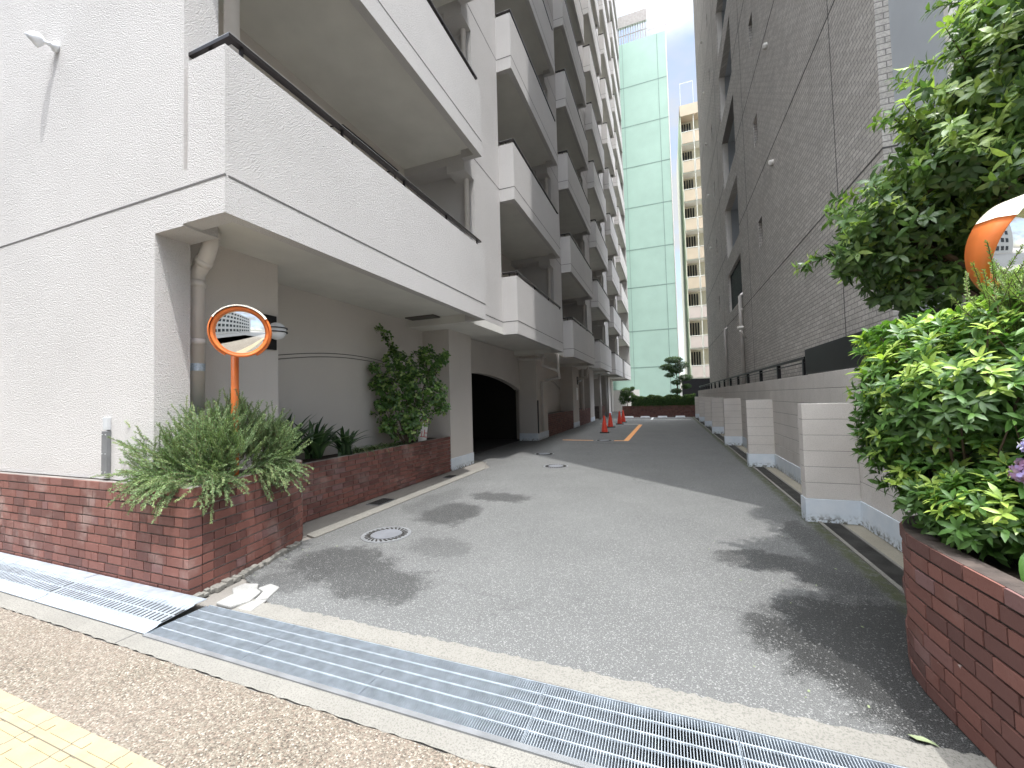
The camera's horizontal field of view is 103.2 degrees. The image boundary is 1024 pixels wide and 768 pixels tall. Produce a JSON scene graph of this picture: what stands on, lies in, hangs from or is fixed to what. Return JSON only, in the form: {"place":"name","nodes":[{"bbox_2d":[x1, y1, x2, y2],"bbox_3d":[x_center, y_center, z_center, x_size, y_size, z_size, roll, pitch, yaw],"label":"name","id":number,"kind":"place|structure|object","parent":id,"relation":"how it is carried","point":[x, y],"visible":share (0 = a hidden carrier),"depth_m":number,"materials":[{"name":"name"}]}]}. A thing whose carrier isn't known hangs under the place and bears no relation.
{"place":"outdoors","nodes":[
{"label":"outdoors","id":0,"kind":"place"},
{"bbox_2d":[0,607,489,767],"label":"sidewalk","id":1,"kind":"structure","parent":0,"point":[164,713],"depth_m":1.97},
{"bbox_2d":[0,689,164,767],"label":"tactile paving","id":2,"kind":"structure","parent":1,"relation":"on","point":[37,756],"depth_m":1.80,"materials":[{"name":"yellow concrete"}]},
{"bbox_2d":[0,698,142,767],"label":"tactile ridges","id":3,"kind":"object","parent":2,"relation":"on","point":[40,745],"visible":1,"depth_m":1.78,"materials":[{"name":"yellow concrete"}]},
{"bbox_2d":[1,412,907,767],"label":"ground","id":4,"kind":"structure","parent":0,"point":[215,598],"depth_m":2.83,"materials":[{"name":"concrete"}]},
{"bbox_2d":[0,552,14,559],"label":"drain cover","id":5,"kind":"object","parent":4,"relation":"on","point":[3,555],"visible":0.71,"depth_m":4.03,"materials":[{"name":"metal"}]},
{"bbox_2d":[0,556,97,601],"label":"drain cover","id":6,"kind":"object","parent":4,"relation":"on","point":[28,578],"visible":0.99,"depth_m":3.51,"materials":[{"name":"metal"}]},
{"bbox_2d":[34,574,206,633],"bbox_3d":[-2.993,1.651,3.084,1.410,0.070,0.385,-2,-2,21],"label":"drain cover","id":7,"kind":"object","parent":4,"relation":"on","point":[137,607],"visible":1,"depth_m":3.03,"materials":[{"name":"metal"}]},
{"bbox_2d":[0,459,302,594],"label":"brick planter","id":8,"kind":"object","parent":4,"relation":"on","point":[184,546],"visible":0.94,"depth_m":3.58,"materials":[{"name":"red brick"}]},
{"bbox_2d":[90,387,313,523],"bbox_3d":[-2.708,0.587,3.743,1.347,1.128,1.489,-2,-2,21],"label":"rosemary bush","id":9,"kind":"object","parent":8,"relation":"on","point":[210,441],"visible":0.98,"depth_m":3.42,"materials":[{"name":"green plant"}]},
{"bbox_2d":[207,304,271,476],"bbox_3d":[-2.357,0.105,3.555,0.437,1.582,0.361,-2,-2,3],"label":"traffic mirror","id":10,"kind":"object","parent":8,"relation":"on","point":[235,331],"visible":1,"depth_m":3.53,"materials":[{"name":"orange glass"}]},
{"bbox_2d":[192,541,301,597],"bbox_3d":[-2.335,1.673,3.710,0.116,0.064,1.218,-2,-2,8],"label":"mortar fillet","id":11,"kind":"object","parent":4,"relation":"on","point":[227,582],"visible":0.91,"depth_m":3.52,"materials":[{"name":"concrete"}]},
{"bbox_2d":[0,591,575,767],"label":"kerb","id":12,"kind":"structure","parent":4,"relation":"on","point":[474,749],"depth_m":2.07,"materials":[{"name":"concrete"}]},
{"bbox_2d":[0,0,630,482],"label":"apartment building","id":13,"kind":"structure","parent":4,"relation":"on","point":[330,184],"depth_m":4.89,"materials":[{"name":"paint"}]},
{"bbox_2d":[24,31,59,52],"bbox_3d":[-4.707,-3.436,4.073,0.250,0.139,0.128,0,-2,-29],"label":"wall spotlight","id":14,"kind":"object","parent":13,"relation":"attached to","point":[37,40],"depth_m":4.04,"materials":[{"name":"white paint"}]},
{"bbox_2d":[101,417,110,475],"bbox_3d":[-3.625,0.554,3.620,0.080,0.515,0.039,-2,-2,21],"label":"cable riser cover","id":15,"kind":"object","parent":13,"relation":"attached to","point":[105,455],"visible":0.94,"depth_m":3.61,"materials":[{"name":"metal"}]},
{"bbox_2d":[263,314,287,349],"bbox_3d":[-2.713,-0.604,4.654,0.262,0.400,0.227,-2,-2,21],"label":"wall lamp","id":16,"kind":"object","parent":13,"relation":"attached to","point":[279,331],"visible":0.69,"depth_m":4.63,"materials":[{"name":"white metal"}]},
{"bbox_2d":[302,436,450,522],"bbox_3d":[-2.283,1.430,6.754,0.578,0.729,4.047,-2,-2,21],"label":"brick planter","id":17,"kind":"object","parent":4,"relation":"on","point":[335,482],"visible":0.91,"depth_m":6.17,"materials":[{"name":"red brick"}]},
{"bbox_2d":[282,414,330,454],"bbox_3d":[-2.795,0.700,5.098,0.913,0.694,1.100,-3,-3,43],"label":"clivia plant","id":18,"kind":"object","parent":17,"relation":"on","point":[303,431],"visible":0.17,"depth_m":5.07,"materials":[{"name":"green plant"}]},
{"bbox_2d":[294,417,348,458],"bbox_3d":[-2.654,0.728,5.593,0.800,0.586,1.022,-2,-2,21],"label":"clivia plant","id":19,"kind":"object","parent":17,"relation":"on","point":[314,448],"visible":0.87,"depth_m":5.52,"materials":[{"name":"green plant"}]},
{"bbox_2d":[319,426,367,455],"bbox_3d":[-2.506,0.824,5.976,0.694,0.454,0.755,-4,-3,44],"label":"clivia plant","id":20,"kind":"object","parent":17,"relation":"on","point":[343,446],"visible":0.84,"depth_m":5.91,"materials":[{"name":"green plant"}]},
{"bbox_2d":[352,445,374,454],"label":"striped grass","id":21,"kind":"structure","parent":17,"relation":"on","point":[355,449],"depth_m":6.26,"materials":[{"name":"green plant"}]},
{"bbox_2d":[358,443,389,454],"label":"striped grass","id":22,"kind":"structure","parent":17,"relation":"on","point":[376,447],"depth_m":6.57,"materials":[{"name":"green plant"}]},
{"bbox_2d":[375,442,399,449],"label":"striped grass","id":23,"kind":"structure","parent":17,"relation":"on","point":[389,445],"depth_m":6.88,"materials":[{"name":"green plant"}]},
{"bbox_2d":[391,441,412,448],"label":"striped grass","id":24,"kind":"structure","parent":17,"relation":"on","point":[401,442],"depth_m":7.26,"materials":[{"name":"green plant"}]},
{"bbox_2d":[367,323,450,443],"bbox_3d":[-1.851,0.012,7.316,1.502,2.200,0.752,-1,-2,-11],"label":"climbing shrub","id":25,"kind":"object","parent":17,"relation":"on","point":[412,424],"visible":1,"depth_m":7.17,"materials":[{"name":"green plant"}]},
{"bbox_2d":[418,414,428,441],"bbox_3d":[-1.725,0.857,7.934,0.183,0.550,0.013,12,-16,-35],"label":"parking ban sign","id":26,"kind":"object","parent":17,"relation":"on","point":[422,436],"visible":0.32,"depth_m":7.91,"materials":[{"name":"white"}]},
{"bbox_2d":[302,462,482,537],"bbox_3d":[-1.610,1.795,7.100,0.480,0.001,5.400,-2,-2,21],"label":"apron","id":27,"kind":"object","parent":4,"relation":"on","point":[310,526],"visible":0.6,"depth_m":6.00,"materials":[{"name":"concrete"}]},
{"bbox_2d":[366,498,394,505],"bbox_3d":[-1.953,1.758,6.065,0.240,0.014,0.380,-2,-2,21],"label":"drain pit cover","id":28,"kind":"object","parent":27,"relation":"on","point":[381,501],"visible":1,"depth_m":6.04,"materials":[{"name":"metal"}]},
{"bbox_2d":[307,461,486,537],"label":"gutter kerb","id":29,"kind":"structure","parent":4,"relation":"on","point":[343,522],"depth_m":5.69,"materials":[{"name":"concrete"}]},
{"bbox_2d":[232,599,996,767],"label":"driveway threshold","id":30,"kind":"object","parent":4,"relation":"on","point":[891,749],"visible":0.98,"depth_m":1.98,"materials":[{"name":"concrete"}]},
{"bbox_2d":[585,705,778,767],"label":"drain trench","id":31,"kind":"object","parent":4,"relation":"in","point":[681,753],"visible":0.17,"depth_m":1.88,"materials":[{"name":"concrete"}]},
{"bbox_2d":[142,605,906,767],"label":"drain angle rail","id":32,"kind":"object","parent":31,"relation":"on","point":[553,756],"visible":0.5,"depth_m":1.95,"materials":[{"name":"metal"}]},
{"bbox_2d":[150,605,295,659],"bbox_3d":[-1.921,1.648,2.692,0.866,0.042,0.387,-2,-2,21],"label":"drain grate","id":33,"kind":"object","parent":32,"relation":"on","point":[230,633],"visible":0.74,"depth_m":2.68,"materials":[{"name":"metal"}]},
{"bbox_2d":[242,625,404,694],"bbox_3d":[-1.109,1.615,2.382,0.866,0.042,0.387,-2,-2,21],"label":"drain grate","id":34,"kind":"object","parent":32,"relation":"on","point":[353,665],"visible":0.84,"depth_m":2.37,"materials":[{"name":"metal"}]},
{"bbox_2d":[361,651,545,742],"bbox_3d":[-0.297,1.582,2.072,0.866,0.042,0.387,-2,-2,21],"label":"drain grate","id":35,"kind":"object","parent":32,"relation":"on","point":[494,703],"visible":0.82,"depth_m":2.06,"materials":[{"name":"metal"}]},
{"bbox_2d":[523,684,743,767],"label":"drain grate","id":36,"kind":"object","parent":32,"relation":"on","point":[564,720],"visible":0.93,"depth_m":1.80,"materials":[{"name":"metal"}]},
{"bbox_2d":[737,728,905,767],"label":"drain grate","id":37,"kind":"object","parent":32,"relation":"on","point":[793,754],"visible":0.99,"depth_m":1.66,"materials":[{"name":"metal"}]},
{"bbox_2d":[682,378,709,396],"bbox_3d":[22.421,0.737,34.404,14.700,2.900,0.300,-2,-2,21],"label":"dark boundary fence","id":38,"kind":"object","parent":4,"relation":"on","point":[695,384],"visible":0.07,"depth_m":36.51,"materials":[{"name":"black metal"}]},
{"bbox_2d":[710,426,903,567],"bbox_3d":[7.478,1.837,14.493,0.420,0.001,27.500,-2,-2,21],"label":"channel concrete","id":39,"kind":"object","parent":4,"relation":"on","point":[893,553],"depth_m":4.12,"materials":[{"name":"grey concrete"}]},
{"bbox_2d":[695,418,904,594],"bbox_3d":[7.328,1.835,14.387,0.225,0.032,26.995,-2,-2,21],"label":"channel edge","id":40,"kind":"object","parent":39,"relation":"on","point":[875,568],"visible":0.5,"depth_m":3.98,"materials":[{"name":"concrete"}]},
{"bbox_2d":[695,349,1016,551],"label":"block wall","id":41,"kind":"structure","parent":4,"relation":"on","point":[796,428],"depth_m":4.70,"materials":[{"name":"concrete"}]},
{"bbox_2d":[699,356,807,389],"bbox_3d":[8.602,0.007,16.818,0.060,0.300,22.450,-2,-2,21],"label":"metal fence","id":42,"kind":"object","parent":41,"relation":"on","point":[777,369],"visible":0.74,"depth_m":9.33,"materials":[{"name":"black metal"}]},
{"bbox_2d":[805,303,961,373],"bbox_3d":[3.951,-0.386,4.657,0.050,0.385,3.500,-2,-2,21],"label":"black screen panel","id":43,"kind":"object","parent":41,"relation":"on","point":[833,355],"visible":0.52,"depth_m":5.13,"materials":[{"name":"metal"}]},
{"bbox_2d":[791,0,1023,319],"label":"broadleaf tree","id":44,"kind":"object","parent":4,"relation":"on","point":[900,247],"visible":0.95,"depth_m":2.71,"materials":[{"name":"green plant"}]},
{"bbox_2d":[899,515,1023,767],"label":"brick planter","id":45,"kind":"object","parent":4,"relation":"on","point":[964,622],"visible":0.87,"depth_m":1.70,"materials":[{"name":"brick"}]},
{"bbox_2d":[844,286,1023,567],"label":"azalea bush","id":46,"kind":"object","parent":45,"relation":"on","point":[941,435],"visible":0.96,"depth_m":1.96,"materials":[{"name":"green plant"}]},
{"bbox_2d":[949,240,1023,346],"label":"conifer sapling","id":47,"kind":"object","parent":45,"relation":"on","point":[1009,285],"visible":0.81,"depth_m":1.89,"materials":[{"name":"green plant"}]},
{"bbox_2d":[964,195,1023,295],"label":"traffic mirror","id":48,"kind":"object","parent":45,"relation":"on","point":[999,228],"visible":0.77,"depth_m":2.12,"materials":[{"name":"orange glass"}]},
{"bbox_2d":[1008,439,1023,581],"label":"hydrangea","id":49,"kind":"object","parent":45,"relation":"on","point":[1017,474],"visible":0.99,"depth_m":1.67,"materials":[{"name":"purple plant"}]},
{"bbox_2d":[245,412,985,756],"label":"driveway","id":50,"kind":"structure","parent":0,"point":[595,556],"depth_m":3.29,"materials":[{"name":"grey asphalt"}]},
{"bbox_2d":[216,583,279,610],"bbox_3d":[-2.049,1.652,3.172,0.487,0.026,0.374,-2,-2,21],"label":"concrete patch","id":51,"kind":"object","parent":50,"relation":"on","point":[244,593],"visible":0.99,"depth_m":3.12,"materials":[{"name":"white concrete"}]},
{"bbox_2d":[361,526,410,542],"bbox_3d":[-1.408,1.690,4.551,0.540,0.020,0.540,-2,-2,21],"label":"manhole cover","id":52,"kind":"object","parent":50,"relation":"on","point":[385,534],"visible":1,"depth_m":4.52,"materials":[{"name":"metal"}]},
{"bbox_2d":[535,452,553,454],"bbox_3d":[0.859,1.866,10.812,0.520,0.020,0.520,-2,-2,21],"label":"manhole cover","id":53,"kind":"object","parent":50,"relation":"on","point":[545,453],"visible":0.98,"depth_m":10.81,"materials":[{"name":"metal"}]},
{"bbox_2d":[543,464,567,467],"bbox_3d":[0.952,1.788,8.819,0.540,0.020,0.540,-2,-2,21],"label":"manhole cover","id":54,"kind":"object","parent":50,"relation":"on","point":[555,466],"visible":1,"depth_m":8.78,"materials":[{"name":"metal"}]},
{"bbox_2d":[600,416,608,432],"bbox_3d":[3.806,1.658,16.706,0.380,0.696,0.380,-2,-2,15],"label":"traffic cone","id":55,"kind":"object","parent":50,"relation":"on","point":[604,428],"visible":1,"depth_m":16.62,"materials":[{"name":"red plastic"}]},
{"bbox_2d":[607,413,614,427],"bbox_3d":[4.764,1.744,19.657,0.380,0.696,0.380,-1,-2,-2],"label":"traffic cone","id":56,"kind":"object","parent":50,"relation":"on","point":[610,423],"visible":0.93,"depth_m":19.58,"materials":[{"name":"red plastic"}]},
{"bbox_2d":[616,411,622,423],"bbox_3d":[5.737,1.794,21.640,0.380,0.696,0.380,-2,-2,9],"label":"traffic cone","id":57,"kind":"object","parent":50,"relation":"on","point":[619,421],"visible":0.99,"depth_m":21.56,"materials":[{"name":"red plastic"}]},
{"bbox_2d":[621,410,626,421],"bbox_3d":[6.363,1.837,23.220,0.380,0.696,0.380,-2,-2,21],"label":"traffic cone","id":58,"kind":"object","parent":50,"relation":"on","point":[623,418],"visible":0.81,"depth_m":23.15,"materials":[{"name":"red plastic"}]},
{"bbox_2d":[625,425,641,440],"bbox_3d":[5.213,1.988,17.187,0.170,0.001,7.780,-2,-2,21],"label":"road marking","id":59,"kind":"object","parent":50,"relation":"on","point":[631,434],"visible":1,"depth_m":16.24,"materials":[{"name":"orange paint"}]},
{"bbox_2d":[622,405,694,416],"bbox_3d":[10.416,1.886,28.575,4.950,0.795,1.702,-2,-2,21],"label":"brick planter","id":60,"kind":"object","parent":50,"relation":"on","point":[667,411],"visible":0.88,"depth_m":27.77,"materials":[{"name":"brick"}]},
{"bbox_2d":[618,386,634,405],"bbox_3d":[8.249,0.885,29.118,1.344,1.438,1.029,-2,-2,21],"label":"dark shrub","id":61,"kind":"object","parent":60,"relation":"on","point":[625,397],"visible":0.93,"depth_m":28.97,"materials":[{"name":"green plant"}]},
{"bbox_2d":[631,393,695,406],"bbox_3d":[10.492,1.148,28.243,4.254,0.951,1.282,-2,-2,21],"label":"clipped hedge","id":62,"kind":"object","parent":60,"relation":"on","point":[666,400],"visible":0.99,"depth_m":27.75,"materials":[{"name":"green plant"}]},
{"bbox_2d":[659,356,693,394],"bbox_3d":[11.324,-0.237,28.017,2.267,3.430,1.107,-2,-2,21],"label":"cloud pruned pine","id":63,"kind":"object","parent":60,"relation":"on","point":[676,367],"visible":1,"depth_m":27.88,"materials":[{"name":"green plant"}]},
{"bbox_2d":[908,734,938,746],"bbox_3d":[1.720,1.489,1.697,0.093,0.007,0.031,-3,-3,36],"label":"fallen leaf","id":64,"kind":"object","parent":50,"relation":"on","point":[920,738],"visible":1,"depth_m":1.70,"materials":[{"name":"plant"}]},
{"bbox_2d":[613,8,680,411],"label":"mint green building","id":65,"kind":"structure","parent":0,"point":[650,251],"depth_m":40.28,"materials":[{"name":"metal"}]},
{"bbox_2d":[617,0,696,395],"label":"sky","id":66,"kind":"structure","parent":0,"point":[680,38],"materials":[{"name":"white"}]},
{"bbox_2d":[677,80,709,378],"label":"beige apartment building","id":67,"kind":"structure","parent":0,"point":[693,289],"depth_m":44.71,"materials":[{"name":"beige paint"}]},
{"bbox_2d":[681,123,690,131],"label":"window","id":68,"kind":"structure","parent":67,"relation":"in","point":[689,123],"depth_m":45.68,"materials":[{"name":"black glass"}]},
{"bbox_2d":[683,151,691,160],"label":"window","id":69,"kind":"structure","parent":67,"relation":"in","point":[690,151],"depth_m":45.54,"materials":[{"name":"black glass"}]},
{"bbox_2d":[684,179,692,196],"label":"window","id":70,"kind":"structure","parent":67,"relation":"in","point":[692,179],"depth_m":45.45,"materials":[{"name":"black glass"}]},
{"bbox_2d":[685,208,693,220],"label":"window","id":71,"kind":"structure","parent":67,"relation":"in","point":[690,208],"depth_m":45.29,"materials":[{"name":"black glass"}]},
{"bbox_2d":[686,236,695,246],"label":"window","id":72,"kind":"structure","parent":67,"relation":"in","point":[694,236],"depth_m":45.18,"materials":[{"name":"black glass"}]},
{"bbox_2d":[687,265,696,276],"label":"window","id":73,"kind":"structure","parent":67,"relation":"in","point":[693,265],"depth_m":45.03,"materials":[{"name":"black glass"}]},
{"bbox_2d":[689,294,697,313],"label":"window","id":74,"kind":"structure","parent":67,"relation":"in","point":[689,294],"depth_m":44.96,"materials":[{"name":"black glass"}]},
{"bbox_2d":[690,323,699,336],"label":"window","id":75,"kind":"structure","parent":67,"relation":"in","point":[690,323],"depth_m":44.84,"materials":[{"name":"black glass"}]},
{"bbox_2d":[691,352,700,364],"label":"window","id":76,"kind":"structure","parent":67,"relation":"in","point":[691,352],"depth_m":44.70,"materials":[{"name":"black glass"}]},
{"bbox_2d":[693,0,983,388],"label":"tiled building","id":77,"kind":"structure","parent":0,"point":[794,97],"depth_m":8.16,"materials":[{"name":"grey tile"}]},
{"bbox_2d":[737,326,745,337],"bbox_3d":[7.113,-1.606,12.571,0.206,0.298,1.000,-3,-3,33],"label":"bracket lamp","id":78,"kind":"object","parent":77,"relation":"attached to","point":[739,328],"visible":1,"depth_m":12.31,"materials":[{"name":"white metal"}]},
{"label":"channel bed","id":79,"kind":"structure","parent":0,"visible":0},
{"bbox_2d":[731,447,742,451],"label":"channel grate","id":80,"kind":"object","parent":79,"relation":"on","point":[736,449],"visible":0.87,"depth_m":10.68,"materials":[{"name":"grey metal"}]},
{"bbox_2d":[737,452,746,456],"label":"channel grate","id":81,"kind":"object","parent":79,"relation":"on","point":[742,454],"visible":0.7,"depth_m":9.79,"materials":[{"name":"grey metal"}]},
{"bbox_2d":[756,467,770,472],"bbox_3d":[4.866,1.651,7.944,0.165,0.008,0.990,-2,-2,21],"label":"channel grate","id":82,"kind":"object","parent":79,"relation":"on","point":[763,470],"visible":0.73,"depth_m":7.72,"materials":[{"name":"grey metal"}]},
{"bbox_2d":[763,473,785,483],"bbox_3d":[4.508,1.625,7.011,0.165,0.008,0.990,-2,-2,21],"label":"channel grate","id":83,"kind":"object","parent":79,"relation":"on","point":[773,478],"visible":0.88,"depth_m":6.96,"materials":[{"name":"grey metal"}]},
{"bbox_2d":[776,484,800,498],"bbox_3d":[4.151,1.599,6.077,0.165,0.008,0.990,-2,-2,21],"label":"channel grate","id":84,"kind":"object","parent":79,"relation":"on","point":[790,491],"visible":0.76,"depth_m":6.03,"materials":[{"name":"grey metal"}]},
{"bbox_2d":[823,522,875,551],"bbox_3d":[3.437,1.548,4.210,0.165,0.008,0.990,-2,-2,21],"label":"channel grate","id":85,"kind":"object","parent":79,"relation":"on","point":[849,537],"visible":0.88,"depth_m":4.08,"materials":[{"name":"grey metal"}]},
{"bbox_2d":[857,550,903,587],"bbox_3d":[3.079,1.522,3.276,0.165,0.008,0.990,-2,-2,21],"label":"channel grate","id":86,"kind":"object","parent":79,"relation":"on","point":[891,570],"visible":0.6,"depth_m":3.41,"materials":[{"name":"grey metal"}]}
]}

